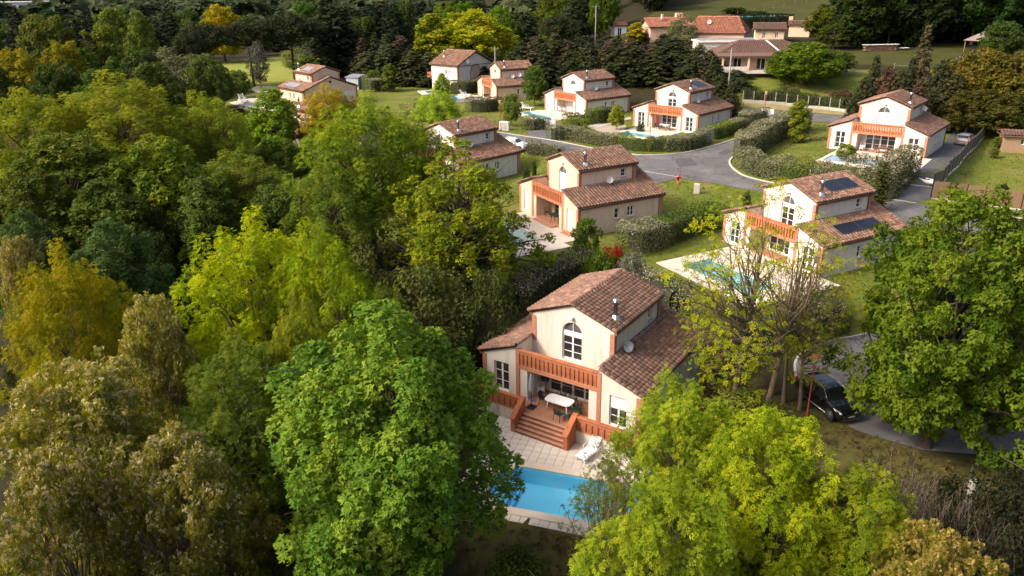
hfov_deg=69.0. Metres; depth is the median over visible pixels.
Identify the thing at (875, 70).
conifer
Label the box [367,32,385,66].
conifer
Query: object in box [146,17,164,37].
tree
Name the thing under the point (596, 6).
utility pole
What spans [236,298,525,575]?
tree
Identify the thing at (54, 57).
tree
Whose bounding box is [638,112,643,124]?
window
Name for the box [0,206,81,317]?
tree
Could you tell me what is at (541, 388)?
garden chair
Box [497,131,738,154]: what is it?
kerb
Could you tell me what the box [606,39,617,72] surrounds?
conifer
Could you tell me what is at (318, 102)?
tree
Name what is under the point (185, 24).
tree
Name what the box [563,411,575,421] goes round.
garden chair
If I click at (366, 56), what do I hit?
conifer
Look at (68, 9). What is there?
woodland
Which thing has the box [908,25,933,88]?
conifer
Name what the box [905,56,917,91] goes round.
conifer
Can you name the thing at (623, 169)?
window
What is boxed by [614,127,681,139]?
paved deck
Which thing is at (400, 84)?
conifer
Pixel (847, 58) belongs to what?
tree
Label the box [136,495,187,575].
thicket
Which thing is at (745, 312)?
tree
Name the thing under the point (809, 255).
window
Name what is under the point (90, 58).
tree
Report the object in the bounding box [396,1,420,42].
tree
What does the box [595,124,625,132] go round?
bare soil
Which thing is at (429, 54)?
conifer
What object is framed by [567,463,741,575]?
tree
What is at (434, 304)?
tree
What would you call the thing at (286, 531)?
thicket
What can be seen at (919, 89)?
conifer
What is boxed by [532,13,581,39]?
pine tree
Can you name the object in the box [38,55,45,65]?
tree
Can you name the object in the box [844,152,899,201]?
hedge
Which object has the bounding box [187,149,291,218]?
tree
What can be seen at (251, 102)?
paved deck
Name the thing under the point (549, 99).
window
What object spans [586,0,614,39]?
tree
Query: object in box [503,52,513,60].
conifer
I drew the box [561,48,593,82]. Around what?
conifer
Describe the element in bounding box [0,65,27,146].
tree
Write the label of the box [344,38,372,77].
conifer
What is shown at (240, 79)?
tree
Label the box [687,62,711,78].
conifer
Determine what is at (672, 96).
balcony door
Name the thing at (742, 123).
hedge
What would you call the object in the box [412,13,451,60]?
tree
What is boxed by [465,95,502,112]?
hedge
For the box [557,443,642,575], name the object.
tree
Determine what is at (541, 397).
garden chair
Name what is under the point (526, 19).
conifer
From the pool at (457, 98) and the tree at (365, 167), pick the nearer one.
the tree at (365, 167)
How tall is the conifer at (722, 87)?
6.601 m
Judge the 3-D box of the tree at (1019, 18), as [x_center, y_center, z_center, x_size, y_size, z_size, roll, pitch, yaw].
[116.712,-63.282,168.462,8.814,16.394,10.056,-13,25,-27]
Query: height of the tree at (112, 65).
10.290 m
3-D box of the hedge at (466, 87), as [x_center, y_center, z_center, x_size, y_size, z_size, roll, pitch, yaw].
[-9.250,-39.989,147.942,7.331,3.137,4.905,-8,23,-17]
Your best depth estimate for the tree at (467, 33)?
181.00 m
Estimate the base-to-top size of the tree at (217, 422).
11.452 m
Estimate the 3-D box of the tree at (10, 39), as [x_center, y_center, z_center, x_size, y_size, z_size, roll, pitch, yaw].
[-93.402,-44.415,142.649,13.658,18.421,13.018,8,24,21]
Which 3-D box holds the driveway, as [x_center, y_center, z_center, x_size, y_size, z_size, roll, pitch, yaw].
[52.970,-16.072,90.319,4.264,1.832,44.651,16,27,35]
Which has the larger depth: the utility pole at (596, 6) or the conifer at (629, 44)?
the utility pole at (596, 6)
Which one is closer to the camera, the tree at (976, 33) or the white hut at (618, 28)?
the tree at (976, 33)
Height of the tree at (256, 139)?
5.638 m
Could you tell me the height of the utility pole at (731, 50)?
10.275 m
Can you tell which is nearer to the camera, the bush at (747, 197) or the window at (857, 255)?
the window at (857, 255)
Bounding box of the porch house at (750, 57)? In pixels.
[707,39,812,74]
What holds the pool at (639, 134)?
in the paved deck at (660, 131)
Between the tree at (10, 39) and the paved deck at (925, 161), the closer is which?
the paved deck at (925, 161)
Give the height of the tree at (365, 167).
14.282 m
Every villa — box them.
[273,97,381,158]
[277,63,357,103]
[417,115,521,186]
[470,268,707,460]
[476,60,544,100]
[516,145,665,237]
[543,69,631,115]
[632,78,734,133]
[721,170,910,277]
[826,89,950,157]
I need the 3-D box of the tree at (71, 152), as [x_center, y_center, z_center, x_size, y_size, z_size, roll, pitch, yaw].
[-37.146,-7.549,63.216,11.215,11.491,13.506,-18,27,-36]
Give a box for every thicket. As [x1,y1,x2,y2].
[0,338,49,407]
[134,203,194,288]
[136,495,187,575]
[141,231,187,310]
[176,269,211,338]
[204,210,243,274]
[252,558,296,575]
[258,497,305,560]
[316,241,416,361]
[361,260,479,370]
[824,465,920,564]
[835,427,974,534]
[890,466,1010,574]
[928,466,1023,575]
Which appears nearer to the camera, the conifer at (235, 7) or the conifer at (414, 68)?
the conifer at (414, 68)
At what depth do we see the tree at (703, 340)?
45.49 m
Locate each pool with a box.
[449,96,465,99]
[479,459,648,529]
[496,222,546,244]
[521,111,562,119]
[617,130,661,137]
[676,257,782,296]
[820,154,886,166]
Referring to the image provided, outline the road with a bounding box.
[499,107,1021,236]
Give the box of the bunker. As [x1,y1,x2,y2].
[251,86,277,92]
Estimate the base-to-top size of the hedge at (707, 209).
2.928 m
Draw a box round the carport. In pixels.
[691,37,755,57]
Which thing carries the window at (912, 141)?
in the villa at (894, 119)
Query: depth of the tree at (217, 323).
45.89 m
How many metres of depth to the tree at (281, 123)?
89.43 m
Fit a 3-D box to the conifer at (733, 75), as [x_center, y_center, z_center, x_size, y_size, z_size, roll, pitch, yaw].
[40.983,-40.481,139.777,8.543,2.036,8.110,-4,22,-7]
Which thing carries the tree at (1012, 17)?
on the ground at (634, 12)
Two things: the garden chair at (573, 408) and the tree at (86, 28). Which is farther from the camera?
the tree at (86, 28)
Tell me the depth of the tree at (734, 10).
233.41 m
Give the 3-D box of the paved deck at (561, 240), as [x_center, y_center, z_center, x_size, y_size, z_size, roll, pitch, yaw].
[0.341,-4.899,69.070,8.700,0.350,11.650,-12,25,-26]
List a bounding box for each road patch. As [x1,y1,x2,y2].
[674,157,697,166]
[718,149,732,155]
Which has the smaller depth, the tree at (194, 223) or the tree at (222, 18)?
the tree at (194, 223)
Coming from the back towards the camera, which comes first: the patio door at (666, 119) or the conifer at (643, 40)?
the conifer at (643, 40)
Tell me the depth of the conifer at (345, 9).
239.54 m
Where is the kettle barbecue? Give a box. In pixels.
[541,376,548,390]
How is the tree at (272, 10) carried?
on the ground at (634, 12)
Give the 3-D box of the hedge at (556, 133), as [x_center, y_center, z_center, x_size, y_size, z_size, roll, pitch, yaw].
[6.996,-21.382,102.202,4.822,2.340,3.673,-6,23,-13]
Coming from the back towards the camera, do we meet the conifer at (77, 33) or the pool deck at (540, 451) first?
the conifer at (77, 33)
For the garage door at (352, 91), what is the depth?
137.96 m
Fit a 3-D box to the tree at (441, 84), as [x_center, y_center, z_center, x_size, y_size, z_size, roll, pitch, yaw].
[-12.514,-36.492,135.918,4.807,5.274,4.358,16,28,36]
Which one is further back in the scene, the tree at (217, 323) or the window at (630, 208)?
the window at (630, 208)
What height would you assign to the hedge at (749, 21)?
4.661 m
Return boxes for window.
[495,360,508,390]
[525,190,528,209]
[548,97,551,109]
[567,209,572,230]
[579,102,582,113]
[610,395,626,428]
[615,208,617,217]
[621,168,624,175]
[627,205,632,215]
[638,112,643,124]
[685,117,692,131]
[730,221,739,243]
[733,58,741,66]
[756,58,765,68]
[801,247,812,271]
[834,131,845,147]
[856,198,860,207]
[856,246,860,256]
[907,138,918,154]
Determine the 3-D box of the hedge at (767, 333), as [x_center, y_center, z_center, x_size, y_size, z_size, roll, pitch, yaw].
[17.979,2.029,52.467,13.212,4.432,4.602,-1,22,0]
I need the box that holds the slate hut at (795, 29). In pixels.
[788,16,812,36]
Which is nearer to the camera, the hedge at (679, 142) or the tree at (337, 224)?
the tree at (337, 224)
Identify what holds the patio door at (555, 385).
in the villa at (606, 345)
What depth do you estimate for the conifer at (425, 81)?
157.51 m
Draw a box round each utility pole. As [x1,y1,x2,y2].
[593,5,598,52]
[727,48,735,95]
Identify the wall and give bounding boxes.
[742,90,845,111]
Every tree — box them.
[0,5,40,80]
[0,8,33,39]
[0,30,12,56]
[0,47,55,135]
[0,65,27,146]
[0,86,121,198]
[0,128,148,235]
[0,166,95,255]
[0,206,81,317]
[0,233,83,384]
[0,237,136,456]
[0,345,183,575]
[0,440,135,575]
[15,14,82,62]
[25,62,88,133]
[35,10,73,29]
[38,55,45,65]
[40,40,92,92]
[47,176,180,277]
[56,217,175,373]
[58,67,131,149]
[58,69,205,186]
[63,21,90,65]
[76,47,101,76]
[77,9,110,64]
[77,240,120,283]
[79,6,145,69]
[81,418,287,575]
[90,13,123,53]
[90,133,239,239]
[98,56,127,80]
[111,61,191,134]
[117,8,130,33]
[117,47,164,97]
[118,291,220,493]
[123,10,163,63]
[123,50,173,97]
[127,10,155,33]
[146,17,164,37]
[148,18,184,92]
[153,45,200,102]
[155,11,171,28]
[159,11,192,36]
[160,89,258,190]
[160,205,335,402]
[169,31,206,80]
[173,18,200,54]
[173,174,266,288]
[175,21,236,54]
[176,325,322,540]
[178,53,230,111]
[180,120,251,164]
[181,9,200,26]
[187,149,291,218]
[195,249,222,283]
[196,3,243,61]
[196,287,253,381]
[201,7,216,19]
[201,59,242,104]
[210,112,263,150]
[214,17,278,85]
[230,69,253,98]
[230,172,304,225]
[235,3,248,16]
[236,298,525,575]
[238,287,365,487]
[240,137,322,178]
[242,180,331,255]
[244,40,269,88]
[245,87,301,154]
[248,11,327,79]
[252,20,273,50]
[265,6,275,17]
[265,216,378,396]
[278,47,315,69]
[278,158,383,264]
[281,89,429,253]
[289,1,320,51]
[293,56,318,67]
[294,14,304,50]
[296,83,361,156]
[348,16,382,54]
[363,280,420,409]
[365,69,384,85]
[371,134,557,296]
[375,117,459,208]
[380,63,397,90]
[386,9,406,48]
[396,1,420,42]
[397,98,428,118]
[407,88,464,124]
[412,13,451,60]
[429,3,445,15]
[431,8,520,60]
[433,73,451,97]
[441,6,460,15]
[441,12,450,23]
[444,1,454,12]
[452,1,475,21]
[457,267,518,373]
[487,6,511,33]
[496,11,524,53]
[501,93,522,125]
[520,65,548,105]
[530,0,563,35]
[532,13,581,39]
[538,12,554,40]
[555,0,585,28]
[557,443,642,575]
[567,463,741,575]
[570,217,604,257]
[570,362,791,572]
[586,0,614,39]
[599,0,622,26]
[607,104,624,129]
[625,22,645,41]
[640,0,667,10]
[659,176,855,408]
[665,13,699,51]
[672,267,744,396]
[676,404,869,575]
[677,379,785,455]
[720,7,748,13]
[742,10,767,15]
[750,459,939,575]
[760,231,873,410]
[763,41,847,84]
[786,99,811,142]
[801,6,837,36]
[813,24,859,48]
[817,0,836,8]
[820,184,1023,473]
[829,0,891,47]
[831,50,857,75]
[832,0,893,43]
[835,143,856,159]
[868,517,1009,575]
[871,160,892,207]
[880,17,894,42]
[882,0,921,43]
[887,1,903,42]
[890,0,964,46]
[923,1,954,40]
[923,46,1023,126]
[934,87,1003,132]
[950,0,1022,44]
[956,223,1023,388]
[965,0,993,37]
[966,91,1023,135]
[974,0,1023,33]
[974,50,1023,120]
[976,20,1023,56]
[987,147,999,157]
[991,136,1002,147]
[1009,3,1023,39]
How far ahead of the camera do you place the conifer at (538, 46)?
153.15 m
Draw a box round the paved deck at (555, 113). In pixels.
[519,110,573,120]
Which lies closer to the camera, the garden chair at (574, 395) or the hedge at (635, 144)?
the garden chair at (574, 395)
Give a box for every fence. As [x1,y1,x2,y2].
[740,86,848,108]
[894,52,972,70]
[930,179,1023,209]
[931,126,986,188]
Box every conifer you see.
[6,13,40,57]
[75,20,84,47]
[137,5,167,43]
[156,8,205,64]
[230,2,242,18]
[266,24,287,52]
[276,7,303,48]
[301,2,369,76]
[340,7,349,22]
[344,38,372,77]
[348,51,380,77]
[350,10,361,36]
[358,4,379,21]
[360,9,369,19]
[361,13,386,49]
[366,2,413,62]
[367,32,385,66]
[373,1,407,35]
[373,7,381,27]
[373,43,410,83]
[378,5,394,43]
[378,34,392,66]
[386,35,413,60]
[394,55,420,87]
[396,50,426,86]
[401,45,419,56]
[407,23,418,51]
[411,1,426,35]
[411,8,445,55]
[411,60,430,87]
[414,70,431,87]
[417,52,438,65]
[477,66,489,88]
[496,51,503,60]
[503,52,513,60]
[507,40,533,60]
[516,12,538,42]
[520,36,540,64]
[523,36,556,71]
[532,43,561,88]
[537,32,569,85]
[547,39,573,85]
[554,50,579,85]
[558,7,591,49]
[560,0,587,34]
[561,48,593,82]
[571,33,580,53]
[573,42,602,71]
[576,36,595,63]
[578,0,594,33]
[592,45,620,84]
[595,40,604,64]
[597,46,637,87]
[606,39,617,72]
[612,35,625,75]
[612,45,650,86]
[621,38,642,59]
[626,32,648,43]
[636,54,663,86]
[639,44,664,65]
[639,46,673,84]
[640,42,647,55]
[651,33,670,46]
[652,37,692,78]
[652,38,678,76]
[670,48,693,75]
[673,55,705,81]
[680,44,710,66]
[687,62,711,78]
[699,56,727,86]
[700,64,721,93]
[704,50,721,71]
[711,73,732,98]
[719,59,731,76]
[722,83,742,111]
[725,70,753,77]
[725,77,756,90]
[725,98,738,119]
[841,93,862,118]
[846,76,876,116]
[863,54,881,95]
[872,66,898,96]
[887,70,912,91]
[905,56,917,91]
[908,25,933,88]
[909,80,931,112]
[922,60,955,115]
[928,73,970,132]
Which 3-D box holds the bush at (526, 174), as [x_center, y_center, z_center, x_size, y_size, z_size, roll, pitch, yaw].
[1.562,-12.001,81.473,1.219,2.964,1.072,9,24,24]
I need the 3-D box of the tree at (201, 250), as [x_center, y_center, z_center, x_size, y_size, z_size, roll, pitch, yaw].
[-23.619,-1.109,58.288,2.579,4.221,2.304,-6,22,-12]
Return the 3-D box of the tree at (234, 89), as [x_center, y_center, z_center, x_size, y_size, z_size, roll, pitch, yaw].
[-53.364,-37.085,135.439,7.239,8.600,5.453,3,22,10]
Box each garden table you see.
[545,393,573,413]
[550,213,558,223]
[878,146,888,152]
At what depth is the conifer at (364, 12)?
226.93 m
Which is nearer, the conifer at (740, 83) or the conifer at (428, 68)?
the conifer at (740, 83)
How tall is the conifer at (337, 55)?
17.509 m
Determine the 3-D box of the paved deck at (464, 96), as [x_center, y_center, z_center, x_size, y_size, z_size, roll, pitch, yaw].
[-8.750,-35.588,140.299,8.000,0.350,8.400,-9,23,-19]
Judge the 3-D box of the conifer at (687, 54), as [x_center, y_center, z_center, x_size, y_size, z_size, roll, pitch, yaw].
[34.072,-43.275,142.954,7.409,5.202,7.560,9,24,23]
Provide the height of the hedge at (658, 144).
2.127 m
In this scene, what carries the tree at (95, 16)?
on the ground at (634, 12)
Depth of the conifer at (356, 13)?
223.77 m
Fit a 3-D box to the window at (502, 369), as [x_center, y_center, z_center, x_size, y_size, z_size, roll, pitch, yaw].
[-0.567,5.476,46.842,1.100,2.000,0.066,13,26,32]
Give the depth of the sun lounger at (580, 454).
41.88 m
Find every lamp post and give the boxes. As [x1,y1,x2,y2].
[498,100,501,130]
[648,113,652,151]
[805,354,820,417]
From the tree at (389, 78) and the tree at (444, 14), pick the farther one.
the tree at (444, 14)
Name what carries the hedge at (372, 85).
on the ground at (634, 12)
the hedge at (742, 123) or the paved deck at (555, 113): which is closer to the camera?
the hedge at (742, 123)
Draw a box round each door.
[344,89,355,100]
[501,123,506,128]
[550,378,572,396]
[560,166,566,191]
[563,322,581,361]
[567,101,572,111]
[571,81,575,93]
[573,385,588,401]
[662,115,671,126]
[668,92,675,109]
[671,116,677,127]
[694,185,699,192]
[769,236,784,253]
[781,196,794,225]
[784,241,788,255]
[864,135,880,149]
[876,107,889,128]
[879,136,895,150]
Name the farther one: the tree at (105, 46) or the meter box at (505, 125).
the tree at (105, 46)
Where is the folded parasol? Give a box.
[526,373,536,409]
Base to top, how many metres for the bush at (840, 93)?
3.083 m
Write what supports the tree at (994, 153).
on the ground at (634, 12)
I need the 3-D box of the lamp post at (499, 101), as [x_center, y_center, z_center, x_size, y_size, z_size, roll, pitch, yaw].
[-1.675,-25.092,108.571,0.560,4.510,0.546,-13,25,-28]
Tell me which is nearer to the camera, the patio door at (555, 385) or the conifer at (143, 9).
the patio door at (555, 385)
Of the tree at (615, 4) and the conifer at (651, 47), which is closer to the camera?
the conifer at (651, 47)
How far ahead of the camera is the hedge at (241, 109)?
124.13 m
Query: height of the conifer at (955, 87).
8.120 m
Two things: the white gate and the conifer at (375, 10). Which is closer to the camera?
the white gate
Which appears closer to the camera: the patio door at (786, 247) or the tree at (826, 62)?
the patio door at (786, 247)
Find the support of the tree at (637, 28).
on the ground at (634, 12)
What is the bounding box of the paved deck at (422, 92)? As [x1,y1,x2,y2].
[417,90,427,94]
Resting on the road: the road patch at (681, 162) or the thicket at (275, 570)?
the road patch at (681, 162)
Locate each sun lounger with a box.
[238,93,247,102]
[520,102,533,110]
[574,436,601,463]
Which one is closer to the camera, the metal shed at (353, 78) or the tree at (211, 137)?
the tree at (211, 137)
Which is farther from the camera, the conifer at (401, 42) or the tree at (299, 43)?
the tree at (299, 43)
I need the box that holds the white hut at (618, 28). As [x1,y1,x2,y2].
[610,22,627,36]
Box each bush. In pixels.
[486,540,546,575]
[522,167,530,178]
[531,159,536,175]
[584,248,615,272]
[602,244,625,266]
[619,248,645,274]
[636,123,645,131]
[741,189,750,205]
[773,85,799,94]
[824,88,853,103]
[997,183,1009,189]
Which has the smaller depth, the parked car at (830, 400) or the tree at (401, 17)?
the parked car at (830, 400)
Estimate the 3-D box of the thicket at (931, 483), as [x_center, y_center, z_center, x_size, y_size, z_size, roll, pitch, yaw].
[18.497,9.861,35.122,6.139,6.203,6.392,5,23,15]
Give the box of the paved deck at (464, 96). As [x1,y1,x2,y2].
[439,95,489,102]
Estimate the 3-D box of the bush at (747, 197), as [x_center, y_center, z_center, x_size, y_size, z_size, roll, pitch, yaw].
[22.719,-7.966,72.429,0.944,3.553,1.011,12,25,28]
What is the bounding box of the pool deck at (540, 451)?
[459,416,693,555]
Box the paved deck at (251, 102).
[229,98,281,111]
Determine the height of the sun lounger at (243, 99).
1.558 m
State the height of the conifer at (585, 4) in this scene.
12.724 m
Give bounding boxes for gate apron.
[527,130,551,139]
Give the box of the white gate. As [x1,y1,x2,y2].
[545,118,555,127]
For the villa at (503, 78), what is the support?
on the ground at (634, 12)
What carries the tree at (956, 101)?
on the ground at (634, 12)
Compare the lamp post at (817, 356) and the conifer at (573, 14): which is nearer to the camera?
the lamp post at (817, 356)
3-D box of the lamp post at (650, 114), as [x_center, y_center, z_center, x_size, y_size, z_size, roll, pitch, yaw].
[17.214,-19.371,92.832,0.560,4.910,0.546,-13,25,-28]
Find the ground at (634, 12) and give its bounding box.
[0,0,1023,575]
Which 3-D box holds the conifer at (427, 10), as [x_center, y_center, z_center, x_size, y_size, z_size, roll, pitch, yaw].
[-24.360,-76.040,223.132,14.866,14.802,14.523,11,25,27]
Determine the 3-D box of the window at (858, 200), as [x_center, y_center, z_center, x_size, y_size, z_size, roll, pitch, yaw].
[28.597,-7.056,61.700,0.600,0.800,0.062,-12,24,-25]
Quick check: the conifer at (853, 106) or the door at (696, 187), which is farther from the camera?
the conifer at (853, 106)
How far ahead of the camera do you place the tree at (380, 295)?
39.00 m
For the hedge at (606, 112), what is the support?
on the ground at (634, 12)
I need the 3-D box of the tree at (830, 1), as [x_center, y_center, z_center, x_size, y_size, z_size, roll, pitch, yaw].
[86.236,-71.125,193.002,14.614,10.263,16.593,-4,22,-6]
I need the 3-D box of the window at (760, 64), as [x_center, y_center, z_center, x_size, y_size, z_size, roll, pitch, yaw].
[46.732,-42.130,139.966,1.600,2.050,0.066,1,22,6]
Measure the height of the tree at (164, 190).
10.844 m
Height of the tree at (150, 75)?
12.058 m
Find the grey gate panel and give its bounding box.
[705,127,713,142]
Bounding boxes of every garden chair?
[537,381,544,395]
[538,390,549,404]
[553,408,565,422]
[556,387,566,396]
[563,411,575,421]
[567,391,577,406]
[571,402,581,413]
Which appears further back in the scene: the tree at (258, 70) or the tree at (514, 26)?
the tree at (514, 26)
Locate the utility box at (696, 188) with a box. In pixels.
[693,183,699,193]
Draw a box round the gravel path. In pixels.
[587,117,630,128]
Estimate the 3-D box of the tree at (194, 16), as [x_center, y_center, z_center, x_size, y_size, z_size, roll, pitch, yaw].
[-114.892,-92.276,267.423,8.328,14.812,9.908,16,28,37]
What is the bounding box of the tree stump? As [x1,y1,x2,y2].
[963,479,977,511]
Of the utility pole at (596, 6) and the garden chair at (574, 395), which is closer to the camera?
the garden chair at (574, 395)
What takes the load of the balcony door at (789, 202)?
in the villa at (850, 204)
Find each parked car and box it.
[505,137,527,149]
[794,371,860,421]
[920,177,937,185]
[954,133,974,144]
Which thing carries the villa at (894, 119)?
on the ground at (634, 12)
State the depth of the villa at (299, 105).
96.82 m
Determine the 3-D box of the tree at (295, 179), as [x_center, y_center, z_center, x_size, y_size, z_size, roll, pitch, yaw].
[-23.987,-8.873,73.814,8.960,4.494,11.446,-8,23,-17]
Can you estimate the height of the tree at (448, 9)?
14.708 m
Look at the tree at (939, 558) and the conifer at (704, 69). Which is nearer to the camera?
the tree at (939, 558)
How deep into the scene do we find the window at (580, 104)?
120.48 m
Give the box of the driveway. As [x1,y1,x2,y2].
[886,126,979,201]
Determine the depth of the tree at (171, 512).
26.80 m
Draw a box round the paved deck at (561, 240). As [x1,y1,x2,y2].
[495,212,573,259]
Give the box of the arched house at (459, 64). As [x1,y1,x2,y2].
[427,48,493,88]
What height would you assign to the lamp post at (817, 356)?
4.410 m
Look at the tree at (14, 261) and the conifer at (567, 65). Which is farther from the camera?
the conifer at (567, 65)
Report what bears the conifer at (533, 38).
on the ground at (634, 12)
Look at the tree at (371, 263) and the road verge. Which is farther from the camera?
the road verge
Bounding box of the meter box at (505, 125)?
[499,121,509,130]
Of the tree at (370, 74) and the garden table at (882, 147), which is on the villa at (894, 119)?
the garden table at (882, 147)
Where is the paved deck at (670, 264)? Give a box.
[656,246,839,307]
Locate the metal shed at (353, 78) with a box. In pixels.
[346,74,364,89]
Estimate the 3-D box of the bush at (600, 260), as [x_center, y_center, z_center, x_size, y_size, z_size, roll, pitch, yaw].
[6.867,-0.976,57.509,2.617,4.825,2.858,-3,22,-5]
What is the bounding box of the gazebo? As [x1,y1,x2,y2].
[963,33,996,51]
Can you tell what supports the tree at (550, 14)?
on the ground at (634, 12)
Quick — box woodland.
[0,0,538,41]
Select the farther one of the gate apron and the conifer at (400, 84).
the conifer at (400, 84)
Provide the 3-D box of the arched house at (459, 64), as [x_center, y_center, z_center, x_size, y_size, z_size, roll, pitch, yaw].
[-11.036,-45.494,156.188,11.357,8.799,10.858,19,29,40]
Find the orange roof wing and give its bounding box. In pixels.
[641,13,690,42]
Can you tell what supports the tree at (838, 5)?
on the ground at (634, 12)
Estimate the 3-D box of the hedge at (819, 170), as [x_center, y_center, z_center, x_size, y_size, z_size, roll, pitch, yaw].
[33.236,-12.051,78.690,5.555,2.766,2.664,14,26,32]
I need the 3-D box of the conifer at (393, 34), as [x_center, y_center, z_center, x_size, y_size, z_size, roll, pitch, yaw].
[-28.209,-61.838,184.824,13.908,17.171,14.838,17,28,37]
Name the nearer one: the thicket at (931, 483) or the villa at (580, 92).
the thicket at (931, 483)
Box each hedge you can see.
[226,105,248,117]
[360,75,382,92]
[447,78,477,93]
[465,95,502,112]
[503,244,593,318]
[518,115,550,130]
[523,138,565,156]
[545,123,576,139]
[561,112,590,123]
[562,116,589,128]
[566,125,624,145]
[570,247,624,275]
[583,106,604,123]
[593,105,612,123]
[613,134,654,151]
[613,257,695,315]
[614,215,675,256]
[645,135,671,151]
[652,205,705,246]
[659,126,711,151]
[671,281,853,357]
[686,201,729,233]
[705,123,726,139]
[709,13,794,28]
[717,120,737,136]
[729,116,750,130]
[732,107,812,158]
[733,146,796,181]
[738,107,770,125]
[780,155,818,182]
[800,160,855,177]
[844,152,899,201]
[877,143,924,198]
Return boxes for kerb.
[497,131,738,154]
[728,154,779,183]
[794,333,866,375]
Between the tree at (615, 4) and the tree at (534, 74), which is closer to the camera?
the tree at (534, 74)
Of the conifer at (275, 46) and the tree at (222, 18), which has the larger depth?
the conifer at (275, 46)
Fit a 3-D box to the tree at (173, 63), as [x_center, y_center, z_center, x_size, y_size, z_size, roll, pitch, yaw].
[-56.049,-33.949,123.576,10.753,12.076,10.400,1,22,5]
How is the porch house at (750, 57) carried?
on the ground at (634, 12)
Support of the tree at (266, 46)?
on the ground at (634, 12)
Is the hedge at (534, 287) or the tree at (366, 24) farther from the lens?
the tree at (366, 24)
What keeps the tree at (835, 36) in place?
on the ground at (634, 12)
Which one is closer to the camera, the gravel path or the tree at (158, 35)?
the gravel path
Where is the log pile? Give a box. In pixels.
[862,44,907,50]
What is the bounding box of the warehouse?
[6,1,31,7]
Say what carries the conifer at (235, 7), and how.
on the ground at (634, 12)
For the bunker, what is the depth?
161.64 m
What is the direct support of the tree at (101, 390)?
on the ground at (634, 12)
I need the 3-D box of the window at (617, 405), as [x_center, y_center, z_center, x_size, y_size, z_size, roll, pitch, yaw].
[6.105,7.069,42.610,1.100,2.000,0.112,13,26,32]
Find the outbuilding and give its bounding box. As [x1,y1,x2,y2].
[752,22,787,38]
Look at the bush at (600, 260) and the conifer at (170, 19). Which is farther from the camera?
the conifer at (170, 19)
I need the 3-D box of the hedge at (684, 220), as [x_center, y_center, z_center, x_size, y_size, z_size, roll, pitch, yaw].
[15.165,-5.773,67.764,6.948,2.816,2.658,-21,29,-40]
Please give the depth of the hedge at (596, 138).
97.94 m
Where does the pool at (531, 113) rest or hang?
in the paved deck at (555, 113)
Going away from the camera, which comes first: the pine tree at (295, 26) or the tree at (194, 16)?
the pine tree at (295, 26)
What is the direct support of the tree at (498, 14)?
on the ground at (634, 12)
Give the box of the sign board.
[763,109,773,117]
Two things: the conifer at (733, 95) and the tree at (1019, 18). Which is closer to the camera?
the conifer at (733, 95)
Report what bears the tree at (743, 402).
on the ground at (634, 12)
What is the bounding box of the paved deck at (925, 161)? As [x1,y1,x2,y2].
[816,149,931,182]
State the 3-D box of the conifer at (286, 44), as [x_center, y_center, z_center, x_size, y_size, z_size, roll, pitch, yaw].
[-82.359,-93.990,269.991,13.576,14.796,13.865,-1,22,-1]
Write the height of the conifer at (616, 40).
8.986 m
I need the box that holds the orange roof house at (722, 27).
[688,16,751,47]
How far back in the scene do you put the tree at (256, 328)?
39.60 m
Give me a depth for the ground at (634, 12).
74.91 m
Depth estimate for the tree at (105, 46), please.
139.96 m
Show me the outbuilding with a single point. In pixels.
(768, 30)
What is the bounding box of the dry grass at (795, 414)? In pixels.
[465,363,1021,575]
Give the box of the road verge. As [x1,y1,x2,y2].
[744,102,847,114]
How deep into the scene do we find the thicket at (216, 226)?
59.95 m
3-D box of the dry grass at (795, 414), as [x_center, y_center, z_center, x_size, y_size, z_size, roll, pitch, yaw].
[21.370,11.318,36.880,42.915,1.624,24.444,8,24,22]
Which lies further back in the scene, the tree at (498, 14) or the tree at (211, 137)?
the tree at (498, 14)
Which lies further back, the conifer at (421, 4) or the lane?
the conifer at (421, 4)
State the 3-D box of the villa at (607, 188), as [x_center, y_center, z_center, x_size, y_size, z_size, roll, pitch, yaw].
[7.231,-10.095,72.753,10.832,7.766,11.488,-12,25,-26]
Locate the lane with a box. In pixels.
[796,333,1023,454]
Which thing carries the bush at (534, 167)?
on the ground at (634, 12)
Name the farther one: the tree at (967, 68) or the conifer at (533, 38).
the conifer at (533, 38)
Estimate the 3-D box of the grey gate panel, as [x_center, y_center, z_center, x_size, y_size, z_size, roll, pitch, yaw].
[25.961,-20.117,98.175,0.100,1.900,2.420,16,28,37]
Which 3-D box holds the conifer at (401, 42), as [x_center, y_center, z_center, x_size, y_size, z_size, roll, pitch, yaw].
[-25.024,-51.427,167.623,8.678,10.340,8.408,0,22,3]
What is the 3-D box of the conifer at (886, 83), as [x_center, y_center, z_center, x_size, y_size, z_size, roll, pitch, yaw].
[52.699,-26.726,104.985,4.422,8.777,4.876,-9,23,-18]
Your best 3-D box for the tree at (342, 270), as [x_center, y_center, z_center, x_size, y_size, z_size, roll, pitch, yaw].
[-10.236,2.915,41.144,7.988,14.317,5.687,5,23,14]
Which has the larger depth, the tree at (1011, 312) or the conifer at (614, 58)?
the conifer at (614, 58)
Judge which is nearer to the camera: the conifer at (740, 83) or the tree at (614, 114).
the tree at (614, 114)

